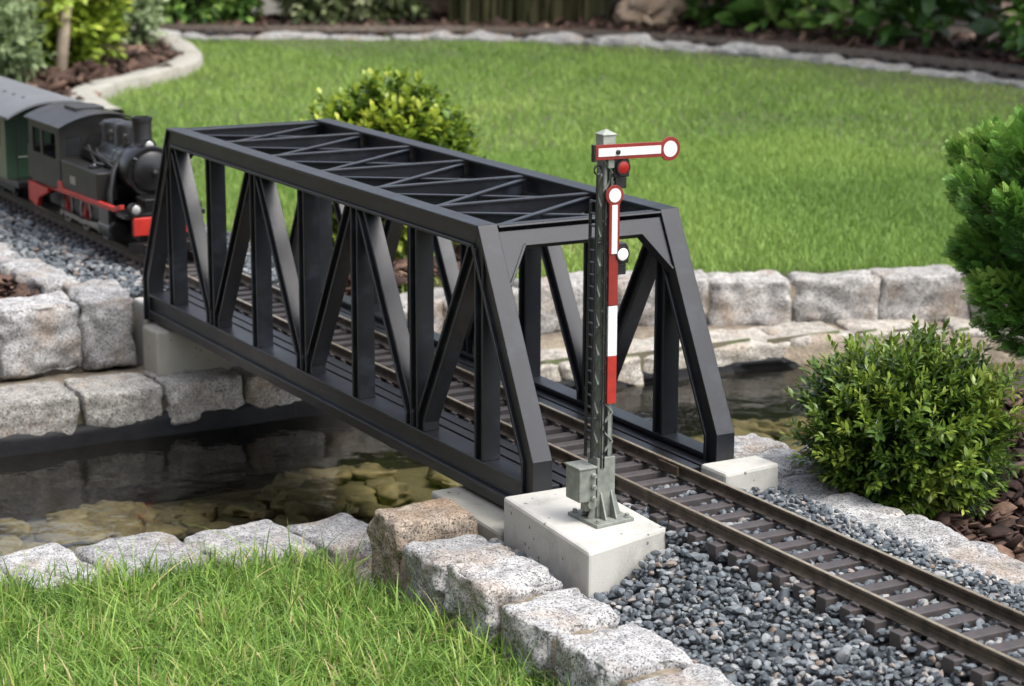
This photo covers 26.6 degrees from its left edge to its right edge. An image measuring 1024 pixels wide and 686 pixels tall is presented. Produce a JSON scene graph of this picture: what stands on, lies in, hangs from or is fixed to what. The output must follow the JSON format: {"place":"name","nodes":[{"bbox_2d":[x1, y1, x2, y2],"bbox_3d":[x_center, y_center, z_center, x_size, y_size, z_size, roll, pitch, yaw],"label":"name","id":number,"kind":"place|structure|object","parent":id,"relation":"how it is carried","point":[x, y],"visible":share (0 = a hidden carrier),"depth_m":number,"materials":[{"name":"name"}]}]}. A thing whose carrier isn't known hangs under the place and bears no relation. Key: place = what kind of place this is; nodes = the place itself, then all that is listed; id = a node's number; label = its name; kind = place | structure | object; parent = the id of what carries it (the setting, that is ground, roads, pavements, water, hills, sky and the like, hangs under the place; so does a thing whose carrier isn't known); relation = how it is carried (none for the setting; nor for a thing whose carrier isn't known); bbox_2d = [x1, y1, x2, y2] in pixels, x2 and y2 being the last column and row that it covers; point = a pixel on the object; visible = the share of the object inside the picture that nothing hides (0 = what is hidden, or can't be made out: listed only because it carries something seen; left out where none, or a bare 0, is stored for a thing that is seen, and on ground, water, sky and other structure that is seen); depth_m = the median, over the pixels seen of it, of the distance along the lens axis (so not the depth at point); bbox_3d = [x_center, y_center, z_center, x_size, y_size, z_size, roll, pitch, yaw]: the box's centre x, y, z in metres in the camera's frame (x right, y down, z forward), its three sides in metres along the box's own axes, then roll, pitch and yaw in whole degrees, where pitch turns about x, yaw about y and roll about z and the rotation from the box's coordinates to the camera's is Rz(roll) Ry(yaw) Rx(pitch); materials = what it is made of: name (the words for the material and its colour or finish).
{"place":"outdoors","nodes":[
{"label":"outdoors","id":0,"kind":"place"},
{"bbox_2d":[0,520,580,685],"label":"grass","id":1,"kind":"structure","parent":0,"point":[191,621],"depth_m":1.26,"materials":[{"name":"plant"}]},
{"bbox_2d":[0,13,1023,685],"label":"ground","id":2,"kind":"structure","parent":0,"point":[420,485],"depth_m":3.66,"materials":[{"name":"plant"}]},
{"bbox_2d":[0,535,22,555],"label":"pond stone","id":3,"kind":"object","parent":2,"relation":"on","point":[10,544],"visible":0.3,"depth_m":1.71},
{"bbox_2d":[0,517,30,540],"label":"pond stone","id":4,"kind":"object","parent":2,"relation":"on","point":[20,529],"visible":0.8,"depth_m":1.76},
{"bbox_2d":[0,274,39,298],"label":"bark mulch","id":5,"kind":"object","parent":2,"relation":"on","point":[8,289],"visible":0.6,"depth_m":2.00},
{"bbox_2d":[0,256,48,279],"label":"granite block","id":6,"kind":"structure","parent":2,"relation":"on","point":[7,265],"depth_m":2.09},
{"bbox_2d":[0,381,79,437],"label":"granite block","id":7,"kind":"structure","parent":2,"relation":"on","point":[38,408],"depth_m":1.82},
{"bbox_2d":[10,266,79,293],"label":"granite block","id":8,"kind":"structure","parent":2,"relation":"on","point":[48,279],"depth_m":2.03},
{"bbox_2d":[0,543,101,596],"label":"granite block","id":9,"kind":"structure","parent":2,"relation":"on","point":[40,556],"depth_m":1.42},
{"bbox_2d":[44,507,86,521],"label":"pond stone","id":10,"kind":"object","parent":2,"relation":"on","point":[69,514],"visible":0.52,"depth_m":1.80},
{"bbox_2d":[0,361,143,406],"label":"mortar bed","id":11,"kind":"object","parent":2,"relation":"on","point":[62,377],"visible":0.08,"depth_m":1.93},
{"bbox_2d":[0,291,82,379],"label":"granite block","id":12,"kind":"structure","parent":11,"relation":"on","point":[40,333],"depth_m":1.91,"materials":[{"name":"stone"}]},
{"bbox_2d":[62,279,137,369],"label":"granite block","id":13,"kind":"structure","parent":11,"relation":"on","point":[105,322],"depth_m":1.94,"materials":[{"name":"stone"}]},
{"bbox_2d":[36,522,115,547],"bbox_3d":[-0.350,0.160,1.757,0.070,0.026,0.042,-5,14,-20],"label":"pond stone","id":14,"kind":"object","parent":2,"relation":"on","point":[78,534],"visible":0.66,"depth_m":1.75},
{"bbox_2d":[5,26,183,99],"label":"bark mulch","id":15,"kind":"object","parent":2,"relation":"on","point":[146,55],"visible":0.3,"depth_m":4.15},
{"bbox_2d":[0,0,56,81],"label":"sage shrub","id":16,"kind":"object","parent":15,"relation":"on","point":[15,28],"visible":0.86,"depth_m":3.90,"materials":[{"name":"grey plant"}]},
{"bbox_2d":[55,2,71,70],"bbox_3d":[-0.839,-0.826,4.146,0.024,0.665,0.165,5,14,21],"label":"wooden stake","id":17,"kind":"object","parent":15,"relation":"on","point":[62,47],"visible":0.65,"depth_m":4.14,"materials":[{"name":"brown wood"}]},
{"bbox_2d":[0,0,135,71],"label":"leafy shrub","id":18,"kind":"object","parent":15,"relation":"on","point":[90,19],"visible":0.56,"depth_m":4.22,"materials":[{"name":"green plant"}]},
{"bbox_2d":[94,0,169,46],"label":"leafy shrub","id":19,"kind":"object","parent":15,"relation":"on","point":[144,15],"visible":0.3,"depth_m":4.68,"materials":[{"name":"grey plant"}]},
{"bbox_2d":[83,506,139,521],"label":"pond stone","id":20,"kind":"object","parent":2,"relation":"on","point":[103,515],"visible":0.49,"depth_m":1.80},
{"bbox_2d":[64,372,162,427],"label":"granite block","id":21,"kind":"structure","parent":2,"relation":"on","point":[116,400],"depth_m":1.86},
{"bbox_2d":[106,520,144,538],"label":"pond stone","id":22,"kind":"object","parent":2,"relation":"on","point":[126,528],"visible":0.48,"depth_m":1.76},
{"bbox_2d":[70,23,202,116],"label":"concrete kerb","id":23,"kind":"structure","parent":2,"relation":"on","point":[190,58],"depth_m":4.02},
{"bbox_2d":[0,204,277,297],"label":"ballast gravel","id":24,"kind":"structure","parent":2,"relation":"on","point":[49,246],"depth_m":2.15,"materials":[{"name":"gravel"}]},
{"bbox_2d":[0,188,248,290],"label":"railway track","id":25,"kind":"structure","parent":24,"relation":"on","point":[47,213],"depth_m":2.24,"materials":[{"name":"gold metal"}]},
{"bbox_2d":[0,76,85,196],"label":"passenger carriage","id":26,"kind":"object","parent":25,"relation":"on","point":[19,100],"visible":0.49,"depth_m":2.38,"materials":[{"name":"green paint"}]},
{"bbox_2d":[23,101,204,254],"bbox_3d":[-0.400,-0.175,2.203,0.096,0.127,0.324,-7,15,-29],"label":"steam locomotive","id":27,"kind":"object","parent":25,"relation":"on","point":[95,166],"visible":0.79,"depth_m":2.18,"materials":[{"name":"black paint"}]},
{"bbox_2d":[132,151,161,192],"bbox_3d":[-0.348,-0.165,2.109,0.041,0.041,0.010,-7,15,-29],"label":"smokebox door","id":28,"kind":"structure","parent":27,"relation":"in","point":[145,173],"depth_m":2.11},
{"bbox_2d":[75,532,208,579],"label":"granite block","id":29,"kind":"structure","parent":2,"relation":"on","point":[139,544],"depth_m":1.45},
{"bbox_2d":[134,297,158,363],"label":"concrete wall","id":30,"kind":"structure","parent":2,"relation":"on","point":[140,321],"depth_m":1.97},
{"bbox_2d":[142,521,182,539],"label":"pond stone","id":31,"kind":"object","parent":2,"relation":"on","point":[171,529],"visible":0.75,"depth_m":1.77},
{"bbox_2d":[152,507,185,523],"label":"pond stone","id":32,"kind":"object","parent":2,"relation":"on","point":[170,516],"visible":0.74,"depth_m":1.80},
{"bbox_2d":[143,324,237,374],"bbox_3d":[-0.246,0.004,1.960,0.171,0.051,0.037,-7,15,-29],"label":"concrete abutment","id":33,"kind":"object","parent":2,"relation":"on","point":[166,350],"visible":0.24,"depth_m":1.92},
{"bbox_2d":[164,502,217,521],"bbox_3d":[-0.272,0.146,1.824,0.046,0.020,0.039,3,13,12],"label":"pond stone","id":34,"kind":"object","parent":2,"relation":"on","point":[209,511],"visible":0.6,"depth_m":1.82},
{"bbox_2d":[175,512,210,539],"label":"pond stone","id":35,"kind":"object","parent":2,"relation":"on","point":[190,519],"visible":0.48,"depth_m":1.78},
{"bbox_2d":[142,367,244,424],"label":"granite block","id":36,"kind":"structure","parent":2,"relation":"on","point":[190,396],"depth_m":1.89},
{"bbox_2d":[125,0,266,23],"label":"evergreen shrub","id":37,"kind":"object","parent":2,"relation":"on","point":[190,11],"visible":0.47,"depth_m":5.28,"materials":[{"name":"green plant"}]},
{"bbox_2d":[185,521,235,535],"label":"pond stone","id":38,"kind":"object","parent":2,"relation":"on","point":[194,529],"visible":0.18,"depth_m":1.76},
{"bbox_2d":[177,32,251,41],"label":"edging stone","id":39,"kind":"object","parent":2,"relation":"on","point":[193,35],"visible":0.35,"depth_m":4.96,"materials":[{"name":"stone"}]},
{"bbox_2d":[223,501,275,519],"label":"pond stone","id":40,"kind":"object","parent":2,"relation":"on","point":[255,510],"visible":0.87,"depth_m":1.83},
{"bbox_2d":[183,519,316,574],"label":"granite block","id":41,"kind":"structure","parent":2,"relation":"on","point":[245,534],"depth_m":1.47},
{"bbox_2d":[231,366,301,407],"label":"granite block","id":42,"kind":"structure","parent":2,"relation":"on","point":[259,392],"depth_m":1.92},
{"bbox_2d":[255,481,287,504],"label":"pond stone","id":43,"kind":"object","parent":2,"relation":"on","point":[268,494],"visible":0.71,"depth_m":1.87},
{"bbox_2d":[254,31,328,39],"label":"edging stone","id":44,"kind":"object","parent":2,"relation":"on","point":[288,35],"visible":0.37,"depth_m":4.96,"materials":[{"name":"stone"}]},
{"bbox_2d":[270,488,323,515],"bbox_3d":[-0.177,0.137,1.849,0.055,0.022,0.066,3,13,11],"label":"pond stone","id":45,"kind":"object","parent":2,"relation":"on","point":[279,501],"visible":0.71,"depth_m":1.83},
{"bbox_2d":[284,495,340,522],"bbox_3d":[-0.170,0.141,1.838,0.052,0.024,0.063,-5,14,-22],"label":"pond stone","id":46,"kind":"object","parent":2,"relation":"on","point":[315,509],"visible":0.64,"depth_m":1.82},
{"bbox_2d":[287,479,348,508],"bbox_3d":[-0.165,0.132,1.858,0.066,0.024,0.040,13,18,43],"label":"pond stone","id":47,"kind":"object","parent":2,"relation":"on","point":[326,488],"visible":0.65,"depth_m":1.86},
{"bbox_2d":[291,465,352,484],"bbox_3d":[-0.171,0.121,1.930,0.065,0.022,0.034,-4,13,-18],"label":"pond stone","id":48,"kind":"object","parent":2,"relation":"on","point":[340,475],"visible":0.59,"depth_m":1.93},
{"bbox_2d":[321,559,371,570],"bbox_3d":[-0.246,0.179,1.455,0.326,0.059,0.054,-4,13,-18],"label":"mortar bed","id":49,"kind":"object","parent":2,"relation":"on","point":[369,566],"depth_m":1.47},
{"bbox_2d":[286,513,374,586],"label":"granite block","id":50,"kind":"structure","parent":49,"relation":"on","point":[352,534],"depth_m":1.48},
{"bbox_2d":[271,0,433,24],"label":"variegated shrub","id":51,"kind":"object","parent":2,"relation":"on","point":[339,11],"visible":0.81,"depth_m":5.34,"materials":[{"name":"green plant"}]},
{"bbox_2d":[333,484,375,503],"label":"pond stone","id":52,"kind":"object","parent":2,"relation":"on","point":[349,491],"visible":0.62,"depth_m":1.86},
{"bbox_2d":[353,500,392,521],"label":"pond stone","id":53,"kind":"object","parent":2,"relation":"on","point":[367,510],"visible":0.38,"depth_m":1.82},
{"bbox_2d":[350,462,397,480],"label":"pond stone","id":54,"kind":"object","parent":2,"relation":"on","point":[366,471],"visible":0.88,"depth_m":1.94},
{"bbox_2d":[364,477,414,507],"bbox_3d":[-0.108,0.129,1.883,0.039,0.022,0.057,-9,16,-36],"label":"pond stone","id":55,"kind":"object","parent":2,"relation":"on","point":[390,491],"visible":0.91,"depth_m":1.87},
{"bbox_2d":[0,357,811,522],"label":"pond water","id":56,"kind":"structure","parent":2,"relation":"on","point":[163,459],"depth_m":1.90,"materials":[{"name":"liquid"}]},
{"bbox_2d":[366,498,477,603],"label":"granite block","id":57,"kind":"structure","parent":2,"relation":"on","point":[391,532],"depth_m":1.35,"materials":[{"name":"stone"}]},
{"bbox_2d":[391,30,460,40],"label":"edging stone","id":58,"kind":"object","parent":2,"relation":"on","point":[446,35],"visible":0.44,"depth_m":4.96,"materials":[{"name":"stone"}]},
{"bbox_2d":[344,241,541,296],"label":"bark mulch","id":59,"kind":"object","parent":2,"relation":"on","point":[400,268],"visible":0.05,"depth_m":2.23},
{"bbox_2d":[299,65,486,258],"bbox_3d":[-0.129,-0.182,2.323,0.218,0.236,0.223,-7,15,-29],"label":"golden shrub","id":60,"kind":"object","parent":59,"relation":"on","point":[418,110],"visible":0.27,"depth_m":2.27,"materials":[{"name":"green plant"}]},
{"bbox_2d":[402,534,514,620],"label":"granite block","id":61,"kind":"structure","parent":2,"relation":"on","point":[426,563],"depth_m":1.31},
{"bbox_2d":[432,486,503,541],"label":"concrete slab","id":62,"kind":"structure","parent":2,"relation":"on","point":[488,514],"depth_m":1.40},
{"bbox_2d":[142,118,734,506],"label":"truss bridge","id":63,"kind":"structure","parent":62,"relation":"on","point":[500,223],"depth_m":1.56,"materials":[{"name":"black paint"}]},
{"bbox_2d":[195,276,670,481],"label":"railway track","id":64,"kind":"structure","parent":63,"relation":"on","point":[634,462],"depth_m":1.53,"materials":[{"name":"brown metal"}]},
{"bbox_2d":[458,30,521,41],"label":"edging stone","id":65,"kind":"object","parent":2,"relation":"on","point":[477,35],"visible":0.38,"depth_m":4.94,"materials":[{"name":"stone"}]},
{"bbox_2d":[443,553,562,651],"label":"granite block","id":66,"kind":"structure","parent":2,"relation":"on","point":[487,585],"depth_m":1.25,"materials":[{"name":"stone"}]},
{"bbox_2d":[448,0,610,25],"bbox_3d":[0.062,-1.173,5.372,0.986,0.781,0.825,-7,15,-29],"label":"wooden fence","id":67,"kind":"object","parent":2,"relation":"on","point":[531,12],"depth_m":5.35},
{"bbox_2d":[377,538,681,685],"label":"mortar bed","id":68,"kind":"object","parent":2,"relation":"on","point":[405,571],"visible":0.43,"depth_m":1.19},
{"bbox_2d":[540,352,560,381],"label":"granite block","id":69,"kind":"structure","parent":2,"relation":"on","point":[550,371],"depth_m":2.03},
{"bbox_2d":[521,32,584,44],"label":"edging stone","id":70,"kind":"object","parent":2,"relation":"on","point":[563,37],"visible":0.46,"depth_m":4.91,"materials":[{"name":"stone"}]},
{"bbox_2d":[501,587,619,685],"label":"granite block","id":71,"kind":"structure","parent":2,"relation":"on","point":[543,620],"depth_m":1.20,"materials":[{"name":"stone"}]},
{"bbox_2d":[135,24,1023,79],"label":"stone edging","id":72,"kind":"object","parent":2,"relation":"on","point":[1002,70],"depth_m":4.84,"materials":[{"name":"grey stone"}]},
{"bbox_2d":[504,487,665,597],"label":"concrete block","id":73,"kind":"structure","parent":2,"relation":"on","point":[544,528],"depth_m":1.27,"materials":[{"name":"concrete"}]},
{"bbox_2d":[564,129,679,528],"bbox_3d":[0.064,-0.011,1.278,0.066,0.234,0.032,-9,16,-35],"label":"semaphore signal","id":74,"kind":"object","parent":73,"relation":"on","point":[590,485],"visible":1,"depth_m":1.27,"materials":[{"name":"grey paint"}]},
{"bbox_2d":[541,348,643,387],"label":"granite block","id":75,"kind":"structure","parent":2,"relation":"on","point":[631,372],"depth_m":2.06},
{"bbox_2d":[168,7,1023,65],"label":"bark mulch","id":76,"kind":"object","parent":2,"relation":"on","point":[941,48],"visible":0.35,"depth_m":5.08,"materials":[{"name":"wood"}]},
{"bbox_2d":[582,34,658,47],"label":"edging stone","id":77,"kind":"object","parent":2,"relation":"on","point":[635,40],"visible":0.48,"depth_m":4.83,"materials":[{"name":"stone"}]},
{"bbox_2d":[555,624,693,685],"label":"granite block","id":78,"kind":"structure","parent":2,"relation":"on","point":[607,657],"depth_m":1.14,"materials":[{"name":"stone"}]},
{"bbox_2d":[612,0,687,29],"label":"boulder","id":79,"kind":"object","parent":2,"relation":"on","point":[632,14],"visible":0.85,"depth_m":5.21,"materials":[{"name":"beige stone"}]},
{"bbox_2d":[628,337,686,373],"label":"granite block","id":80,"kind":"structure","parent":2,"relation":"on","point":[640,345],"depth_m":2.09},
{"bbox_2d":[645,40,714,52],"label":"edging stone","id":81,"kind":"object","parent":2,"relation":"on","point":[682,46],"visible":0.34,"depth_m":4.74,"materials":[{"name":"stone"}]},
{"bbox_2d":[627,663,735,685],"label":"granite block","id":82,"kind":"structure","parent":2,"relation":"on","point":[696,674],"depth_m":1.11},
{"bbox_2d":[428,0,1019,24],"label":"wooden fence","id":83,"kind":"object","parent":2,"relation":"on","point":[436,5],"visible":0.01,"depth_m":5.54,"materials":[{"name":"wood"}]},
{"bbox_2d":[701,456,777,493],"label":"concrete block","id":84,"kind":"structure","parent":2,"relation":"on","point":[748,473],"depth_m":1.40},
{"bbox_2d":[709,327,790,365],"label":"granite block","id":85,"kind":"structure","parent":2,"relation":"on","point":[757,347],"depth_m":2.12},
{"bbox_2d":[711,42,789,57],"bbox_3d":[0.505,-0.609,4.628,0.191,0.063,0.091,12,18,43],"label":"edging stone","id":86,"kind":"object","parent":2,"relation":"on","point":[742,49],"visible":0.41,"depth_m":4.60,"materials":[{"name":"stone"}]},
{"bbox_2d":[487,481,1023,685],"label":"ballast gravel","id":87,"kind":"structure","parent":2,"relation":"on","point":[695,565],"depth_m":1.18,"materials":[{"name":"gravel"}]},
{"bbox_2d":[615,460,1023,685],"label":"railway track","id":88,"kind":"structure","parent":87,"relation":"on","point":[941,635],"depth_m":1.20,"materials":[{"name":"brown metal"}]},
{"bbox_2d":[734,433,789,452],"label":"granite block","id":89,"kind":"structure","parent":2,"relation":"on","point":[751,443],"depth_m":1.52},
{"bbox_2d":[734,448,821,477],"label":"granite block","id":90,"kind":"structure","parent":2,"relation":"on","point":[778,457],"depth_m":1.47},
{"bbox_2d":[541,322,1023,394],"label":"mortar bed","id":91,"kind":"object","parent":2,"relation":"on","point":[799,355],"visible":0.15,"depth_m":2.15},
{"bbox_2d":[400,292,442,333],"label":"granite block","id":92,"kind":"structure","parent":91,"relation":"on","point":[438,320],"depth_m":2.12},
{"bbox_2d":[512,271,617,333],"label":"granite block","id":93,"kind":"structure","parent":91,"relation":"on","point":[549,321],"depth_m":2.19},
{"bbox_2d":[616,269,708,325],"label":"granite block","id":94,"kind":"structure","parent":91,"relation":"on","point":[647,316],"depth_m":2.22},
{"bbox_2d":[706,270,790,325],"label":"granite block","id":95,"kind":"structure","parent":91,"relation":"on","point":[761,297],"depth_m":2.22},
{"bbox_2d":[786,269,880,323],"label":"granite block","id":96,"kind":"structure","parent":91,"relation":"on","point":[832,298],"depth_m":2.23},
{"bbox_2d":[868,264,969,321],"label":"granite block","id":97,"kind":"structure","parent":91,"relation":"on","point":[930,293],"depth_m":2.24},
{"bbox_2d":[754,321,854,345],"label":"granite block","id":98,"kind":"structure","parent":2,"relation":"on","point":[786,329],"depth_m":2.17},
{"bbox_2d":[777,53,844,64],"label":"edging stone","id":99,"kind":"object","parent":2,"relation":"on","point":[831,58],"visible":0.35,"depth_m":4.47,"materials":[{"name":"stone"}]},
{"bbox_2d":[778,473,846,499],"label":"granite block","id":100,"kind":"structure","parent":2,"relation":"on","point":[807,485],"depth_m":1.43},
{"bbox_2d":[799,492,904,532],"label":"granite block","id":101,"kind":"structure","parent":2,"relation":"on","point":[861,508],"depth_m":1.37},
{"bbox_2d":[682,0,1023,56],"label":"laurel hedge","id":102,"kind":"object","parent":2,"relation":"on","point":[919,16],"visible":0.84,"depth_m":4.82,"materials":[{"name":"green plant"}]},
{"bbox_2d":[832,59,912,70],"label":"edging stone","id":103,"kind":"object","parent":2,"relation":"on","point":[867,64],"visible":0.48,"depth_m":4.34,"materials":[{"name":"stone"}]},
{"bbox_2d":[835,319,947,339],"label":"granite block","id":104,"kind":"structure","parent":2,"relation":"on","point":[884,326],"depth_m":2.20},
{"bbox_2d":[800,388,1023,562],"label":"bark mulch","id":105,"kind":"object","parent":2,"relation":"on","point":[1000,519],"visible":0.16,"depth_m":1.40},
{"bbox_2d":[779,314,1023,521],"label":"boxwood shrub","id":106,"kind":"object","parent":105,"relation":"on","point":[918,422],"visible":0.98,"depth_m":1.39,"materials":[{"name":"green plant"}]},
{"bbox_2d":[941,104,1023,360],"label":"thuja bush","id":107,"kind":"object","parent":105,"relation":"on","point":[992,182],"visible":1,"depth_m":1.43,"materials":[{"name":"green plant"}]},
{"bbox_2d":[858,514,968,556],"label":"granite block","id":108,"kind":"structure","parent":2,"relation":"on","point":[930,535],"depth_m":1.32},
{"bbox_2d":[920,541,1023,590],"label":"granite block","id":109,"kind":"structure","parent":2,"relation":"on","point":[983,557],"depth_m":1.27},
{"bbox_2d":[944,316,1022,337],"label":"granite block","id":110,"kind":"structure","parent":2,"relation":"on","point":[957,323],"depth_m":2.20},
{"bbox_2d":[958,71,1023,84],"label":"edging stone","id":111,"kind":"object","parent":2,"relation":"on","point":[973,76],"visible":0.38,"depth_m":4.08,"materials":[{"name":"stone"}]},
{"bbox_2d":[1002,0,1023,58],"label":"leafy shrub","id":112,"kind":"object","parent":2,"relation":"on","point":[1015,38],"visible":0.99,"depth_m":4.19,"materials":[{"name":"green plant"}]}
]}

